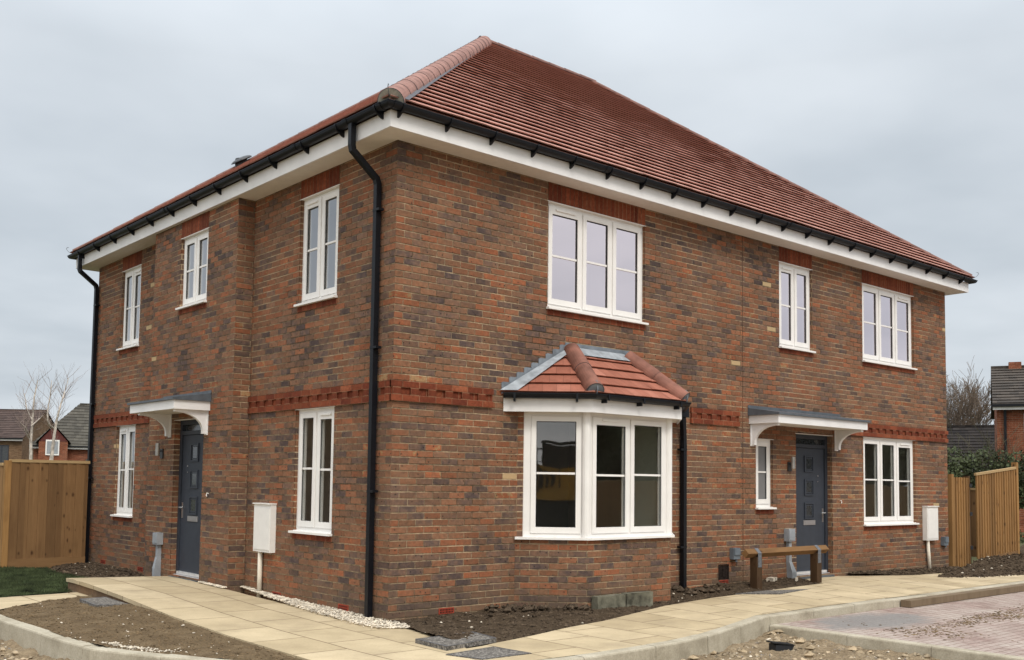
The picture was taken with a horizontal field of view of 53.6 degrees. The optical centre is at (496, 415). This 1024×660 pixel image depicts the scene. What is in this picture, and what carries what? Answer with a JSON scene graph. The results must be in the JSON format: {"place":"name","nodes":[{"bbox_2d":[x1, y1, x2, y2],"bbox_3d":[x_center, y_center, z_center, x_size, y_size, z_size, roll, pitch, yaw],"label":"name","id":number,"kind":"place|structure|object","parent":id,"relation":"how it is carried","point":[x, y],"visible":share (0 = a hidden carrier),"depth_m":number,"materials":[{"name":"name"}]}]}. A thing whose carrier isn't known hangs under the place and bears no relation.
{"place":"outdoors","nodes":[
{"label":"outdoors","id":0,"kind":"place"},
{"bbox_2d":[0,592,87,608],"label":"path","id":1,"kind":"structure","parent":0,"point":[6,602],"depth_m":12.50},
{"bbox_2d":[0,566,89,596],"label":"lawn","id":2,"kind":"structure","parent":0,"point":[34,584],"depth_m":14.04,"materials":[{"name":"green plant"}]},
{"bbox_2d":[0,463,3,534],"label":"timber fence","id":3,"kind":"object","parent":2,"relation":"on","point":[1,475],"visible":1,"depth_m":16.78,"materials":[{"name":"brown wood"}]},
{"bbox_2d":[0,459,89,567],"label":"timber fence","id":4,"kind":"object","parent":2,"relation":"on","point":[44,513],"visible":0.94,"depth_m":17.05,"materials":[{"name":"brown wood"}]},
{"bbox_2d":[50,561,143,577],"bbox_3d":[-6.139,2.455,15.781,1.040,0.074,3.840,4,-5,-40],"label":"side soil bed","id":5,"kind":"object","parent":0,"point":[102,571],"visible":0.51,"depth_m":15.91,"materials":[{"name":"brown soil"}]},
{"bbox_2d":[68,582,130,603],"bbox_3d":[-4.673,2.284,12.395,1.281,0.269,3.926,2,-4,-18],"label":"path edge course","id":6,"kind":"object","parent":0,"point":[74,587],"visible":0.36,"depth_m":12.94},
{"bbox_2d":[0,594,302,659],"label":"soil bed","id":7,"kind":"object","parent":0,"point":[88,628],"visible":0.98,"depth_m":10.02,"materials":[{"name":"brown soil"}]},
{"bbox_2d":[80,597,126,606],"bbox_3d":[-4.572,2.195,11.924,0.496,0.043,0.921,4,-5,-37],"label":"drain cover","id":8,"kind":"object","parent":7,"relation":"on","point":[102,602],"visible":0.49,"depth_m":11.84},
{"bbox_2d":[40,603,237,655],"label":"pale stones in soil","id":9,"kind":"object","parent":7,"relation":"on","point":[142,628],"visible":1,"depth_m":9.85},
{"bbox_2d":[93,640,195,654],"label":"spilt mortar crumbs","id":10,"kind":"object","parent":7,"relation":"on","point":[129,647],"visible":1,"depth_m":9.01,"materials":[{"name":"stone"}]},
{"bbox_2d":[0,631,939,659],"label":"rubble road bed","id":11,"kind":"object","parent":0,"point":[13,645],"visible":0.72,"depth_m":10.28,"materials":[{"name":"gravel"}]},
{"bbox_2d":[26,629,881,659],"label":"rubble lumps","id":12,"kind":"object","parent":11,"relation":"on","point":[808,647],"visible":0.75,"depth_m":10.48,"materials":[{"name":"stone"}]},
{"bbox_2d":[1,631,924,659],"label":"pale rubble chips","id":13,"kind":"object","parent":11,"relation":"on","point":[767,639],"visible":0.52,"depth_m":10.21,"materials":[{"name":"stone"}]},
{"bbox_2d":[766,640,794,650],"bbox_3d":[2.960,2.406,10.572,0.248,0.108,0.152,2,-4,-14],"label":"plastic tray","id":14,"kind":"object","parent":11,"relation":"on","point":[777,646],"visible":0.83,"depth_m":10.52,"materials":[{"name":"plastic"}]},
{"bbox_2d":[0,537,1023,659],"bbox_3d":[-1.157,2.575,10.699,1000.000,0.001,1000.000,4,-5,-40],"label":"ground","id":15,"kind":"structure","parent":0,"point":[975,558],"depth_m":16.19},
{"bbox_2d":[0,409,53,462],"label":"distant house","id":16,"kind":"structure","parent":15,"relation":"on","point":[14,441],"depth_m":80.92,"materials":[{"name":"brown brick"}]},
{"bbox_2d":[0,445,8,462],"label":"window","id":17,"kind":"structure","parent":16,"relation":"in","point":[4,449],"depth_m":79.57,"materials":[{"name":"grey glass"}]},
{"bbox_2d":[7,360,54,459],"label":"birch tree","id":18,"kind":"object","parent":15,"relation":"on","point":[31,429],"visible":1,"depth_m":40.92,"materials":[{"name":"white plant"}]},
{"bbox_2d":[28,403,88,460],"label":"distant house","id":19,"kind":"structure","parent":15,"relation":"on","point":[71,444],"depth_m":73.86,"materials":[{"name":"grey tile"}]},
{"bbox_2d":[45,440,59,454],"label":"window","id":20,"kind":"structure","parent":19,"relation":"in","point":[48,442],"depth_m":72.33,"materials":[{"name":"white plastic"}]},
{"bbox_2d":[35,364,86,459],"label":"birch tree","id":21,"kind":"object","parent":15,"relation":"on","point":[54,427],"visible":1,"depth_m":41.23,"materials":[{"name":"white plant"}]},
{"bbox_2d":[66,36,978,645],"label":"brick house","id":22,"kind":"structure","parent":15,"relation":"on","point":[480,322],"depth_m":13.40,"materials":[{"name":"brown brick"}]},
{"bbox_2d":[110,424,135,517],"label":"window","id":23,"kind":"structure","parent":22,"relation":"in","point":[128,430],"depth_m":16.70,"materials":[{"name":"white plastic"}]},
{"bbox_2d":[116,264,141,350],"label":"window","id":24,"kind":"structure","parent":22,"relation":"in","point":[132,275],"depth_m":16.89,"materials":[{"name":"white plastic"}]},
{"bbox_2d":[170,418,203,581],"bbox_3d":[-4.277,1.190,14.233,0.230,2.295,1.015,4,-5,-40],"label":"door","id":25,"kind":"structure","parent":22,"relation":"in","point":[191,438],"depth_m":14.34,"materials":[{"name":"blue wood"}]},
{"bbox_2d":[175,227,209,309],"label":"window","id":26,"kind":"structure","parent":22,"relation":"in","point":[197,239],"depth_m":14.44,"materials":[{"name":"white plastic"}]},
{"bbox_2d":[288,406,334,535],"bbox_3d":[-2.163,0.655,12.083,0.170,1.504,0.932,4,-5,-40],"label":"window","id":27,"kind":"structure","parent":22,"relation":"in","point":[316,526],"depth_m":12.10,"materials":[{"name":"white plastic"}]},
{"bbox_2d":[294,184,339,306],"bbox_3d":[-2.134,-2.038,12.271,0.170,1.354,0.937,4,-5,-40],"label":"window","id":28,"kind":"structure","parent":22,"relation":"in","point":[321,200],"depth_m":12.28,"materials":[{"name":"white plastic"}]},
{"bbox_2d":[526,412,581,536],"bbox_3d":[0.702,0.694,12.033,0.684,1.480,0.082,1,-4,2],"label":"window","id":29,"kind":"structure","parent":22,"relation":"in","point":[533,417],"depth_m":12.00,"materials":[{"name":"white plastic"}]},
{"bbox_2d":[500,342,691,635],"bbox_3d":[1.511,0.905,12.592,3.340,3.615,0.910,4,-5,-40],"label":"bay window","id":30,"kind":"structure","parent":22,"relation":"in","point":[553,572],"depth_m":12.04,"materials":[{"name":"brick"}]},
{"bbox_2d":[546,200,648,324],"bbox_3d":[1.291,-1.938,13.080,1.837,1.354,0.170,4,-5,-40],"label":"window","id":31,"kind":"structure","parent":22,"relation":"in","point":[595,259],"depth_m":13.08,"materials":[{"name":"white plastic"}]},
{"bbox_2d":[590,413,665,536],"bbox_3d":[1.616,0.736,12.482,1.400,1.480,0.098,4,-5,-40],"label":"window","id":32,"kind":"structure","parent":22,"relation":"in","point":[628,423],"depth_m":12.45,"materials":[{"name":"white plastic"}]},
{"bbox_2d":[755,439,776,508],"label":"window","id":33,"kind":"structure","parent":22,"relation":"in","point":[763,445],"depth_m":15.28,"materials":[{"name":"white plastic"}]},
{"bbox_2d":[779,261,815,352],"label":"window","id":34,"kind":"structure","parent":22,"relation":"in","point":[794,300],"depth_m":15.98,"materials":[{"name":"white plastic"}]},
{"bbox_2d":[796,433,834,578],"bbox_3d":[4.984,1.447,16.130,1.070,2.305,0.230,4,-5,-40],"label":"door","id":35,"kind":"structure","parent":22,"relation":"in","point":[811,449],"depth_m":16.19,"materials":[{"name":"blue wood"}]},
{"bbox_2d":[862,283,917,369],"bbox_3d":[6.869,-1.547,17.834,1.807,1.354,0.170,4,-5,-40],"label":"window","id":36,"kind":"structure","parent":22,"relation":"in","point":[886,314],"depth_m":17.86,"materials":[{"name":"white plastic"}]},
{"bbox_2d":[863,437,919,525],"bbox_3d":[6.827,1.146,17.651,1.812,1.504,0.170,4,-5,-40],"label":"window","id":37,"kind":"structure","parent":22,"relation":"in","point":[879,520],"depth_m":17.77,"materials":[{"name":"white plastic"}]},
{"bbox_2d":[848,566,960,574],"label":"wall foot soil","id":38,"kind":"structure","parent":15,"relation":"on","point":[895,573],"depth_m":17.31,"materials":[{"name":"soil"}]},
{"bbox_2d":[948,474,972,566],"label":"fence","id":39,"kind":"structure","parent":38,"relation":"on","point":[960,513],"depth_m":19.30,"materials":[{"name":"wood"}]},
{"bbox_2d":[946,357,994,424],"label":"bare tree","id":40,"kind":"object","parent":15,"relation":"on","point":[976,411],"visible":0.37,"depth_m":63.27,"materials":[{"name":"grey plant"}]},
{"bbox_2d":[947,425,994,472],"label":"distant house","id":41,"kind":"structure","parent":15,"relation":"on","point":[967,431],"depth_m":58.25,"materials":[{"name":"tile"}]},
{"bbox_2d":[947,416,1023,543],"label":"hedge","id":42,"kind":"object","parent":15,"relation":"on","point":[966,466],"visible":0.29,"depth_m":29.59,"materials":[{"name":"green plant"}]},
{"bbox_2d":[970,488,1019,556],"bbox_3d":[9.034,2.569,24.658,0.119,1.692,8.070,3,-4,-26],"label":"timber fence","id":43,"kind":"object","parent":15,"relation":"on","point":[973,521],"visible":0.03,"depth_m":22.05,"materials":[{"name":"brown wood"}]},
{"bbox_2d":[991,362,1023,536],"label":"distant house","id":44,"kind":"structure","parent":15,"relation":"on","point":[1007,397],"depth_m":41.28,"materials":[{"name":"tile"}]},
{"bbox_2d":[0,0,1023,424],"label":"sky","id":45,"kind":"structure","parent":0,"point":[905,116],"materials":[{"name":"grey"}]},
{"bbox_2d":[66,573,1023,659],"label":"paved path","id":46,"kind":"structure","parent":0,"point":[291,630],"depth_m":11.03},
{"bbox_2d":[198,581,409,628],"bbox_3d":[-2.450,2.195,11.984,0.488,0.132,4.523,4,-5,-40],"label":"white gravel strip","id":47,"kind":"object","parent":46,"relation":"on","point":[352,617],"visible":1,"depth_m":11.20,"materials":[{"name":"gravel"}]},
{"bbox_2d":[415,632,495,650],"bbox_3d":[-0.343,2.119,9.549,0.760,0.043,0.560,4,-5,-40],"label":"drain cover","id":48,"kind":"object","parent":46,"relation":"on","point":[443,643],"visible":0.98,"depth_m":9.43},
{"bbox_2d":[446,646,531,659],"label":"drain cover","id":49,"kind":"object","parent":46,"relation":"on","point":[492,652],"visible":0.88,"depth_m":8.93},
{"bbox_2d":[0,581,1023,659],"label":"kerb","id":50,"kind":"structure","parent":46,"relation":"on","point":[42,641],"depth_m":10.01,"materials":[{"name":"concrete"}]},
{"bbox_2d":[735,588,810,594],"bbox_3d":[3.969,2.449,14.073,1.750,0.043,0.350,4,-5,-40],"label":"drain cover","id":51,"kind":"object","parent":46,"relation":"on","point":[776,592],"visible":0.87,"depth_m":13.87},
{"bbox_2d":[938,545,1023,577],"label":"topsoil mound","id":52,"kind":"object","parent":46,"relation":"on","point":[1003,567],"visible":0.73,"depth_m":18.16,"materials":[{"name":"brown soil"}]},
{"bbox_2d":[938,550,1023,577],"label":"mound clods","id":53,"kind":"object","parent":52,"relation":"on","point":[1019,556],"visible":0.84,"depth_m":18.11,"materials":[{"name":"soil"}]},
{"bbox_2d":[974,462,1019,558],"bbox_3d":[10.041,2.004,20.369,2.014,2.186,0.100,4,-5,-42],"label":"timber fence","id":54,"kind":"object","parent":52,"relation":"on","point":[997,513],"visible":0.88,"depth_m":20.34,"materials":[{"name":"brown wood"}]},
{"bbox_2d":[388,577,821,647],"bbox_3d":[2.074,2.302,12.419,7.710,0.161,1.710,4,-5,-40],"label":"dark soil bed","id":55,"kind":"object","parent":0,"point":[427,628],"visible":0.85,"depth_m":11.03,"materials":[{"name":"brown soil"}]},
{"bbox_2d":[484,582,730,616],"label":"soil clods","id":56,"kind":"object","parent":55,"relation":"on","point":[507,608],"visible":0.96,"depth_m":11.66,"materials":[{"name":"brown soil"}]},
{"bbox_2d":[591,594,625,608],"bbox_3d":[1.324,2.228,11.992,0.492,0.210,0.100,4,-5,-42],"label":"concrete block","id":57,"kind":"object","parent":55,"relation":"on","point":[609,601],"depth_m":11.93,"materials":[{"name":"grey concrete"}]},
{"bbox_2d":[621,591,652,606],"bbox_3d":[1.704,2.250,12.301,0.453,0.218,0.100,4,-5,-39],"label":"concrete block","id":58,"kind":"object","parent":55,"relation":"on","point":[641,598],"depth_m":12.27,"materials":[{"name":"grey concrete"}]},
{"bbox_2d":[766,577,776,581],"bbox_3d":[4.061,2.421,14.963,0.100,0.070,0.200,-2,-4,32],"label":"stone offcut","id":59,"kind":"object","parent":55,"relation":"on","point":[771,578],"visible":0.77,"depth_m":14.90,"materials":[{"name":"white stone"}]},
{"bbox_2d":[741,545,828,589],"bbox_3d":[4.221,2.297,14.725,2.040,0.793,0.136,4,-5,-40],"label":"knee rail","id":60,"kind":"object","parent":55,"relation":"on","point":[756,555],"visible":0.88,"depth_m":14.62,"materials":[{"name":"brown wood"}]},
{"bbox_2d":[780,591,1023,656],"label":"block paving","id":61,"kind":"structure","parent":0,"point":[1003,634],"depth_m":11.98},
{"bbox_2d":[842,605,1023,640],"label":"mud clods","id":62,"kind":"object","parent":61,"relation":"on","point":[980,618],"visible":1,"depth_m":12.18,"materials":[{"name":"brown soil"}]},
{"bbox_2d":[901,583,1023,607],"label":"timber baulk","id":63,"kind":"object","parent":61,"relation":"on","point":[941,598],"visible":1,"depth_m":14.63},
{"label":"outer road bed","id":64,"kind":"structure","parent":0,"visible":0},
{"bbox_2d":[770,624,1023,659],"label":"edging kerb","id":65,"kind":"structure","parent":64,"relation":"on","point":[903,646],"depth_m":10.65,"materials":[{"name":"concrete"}]}
]}

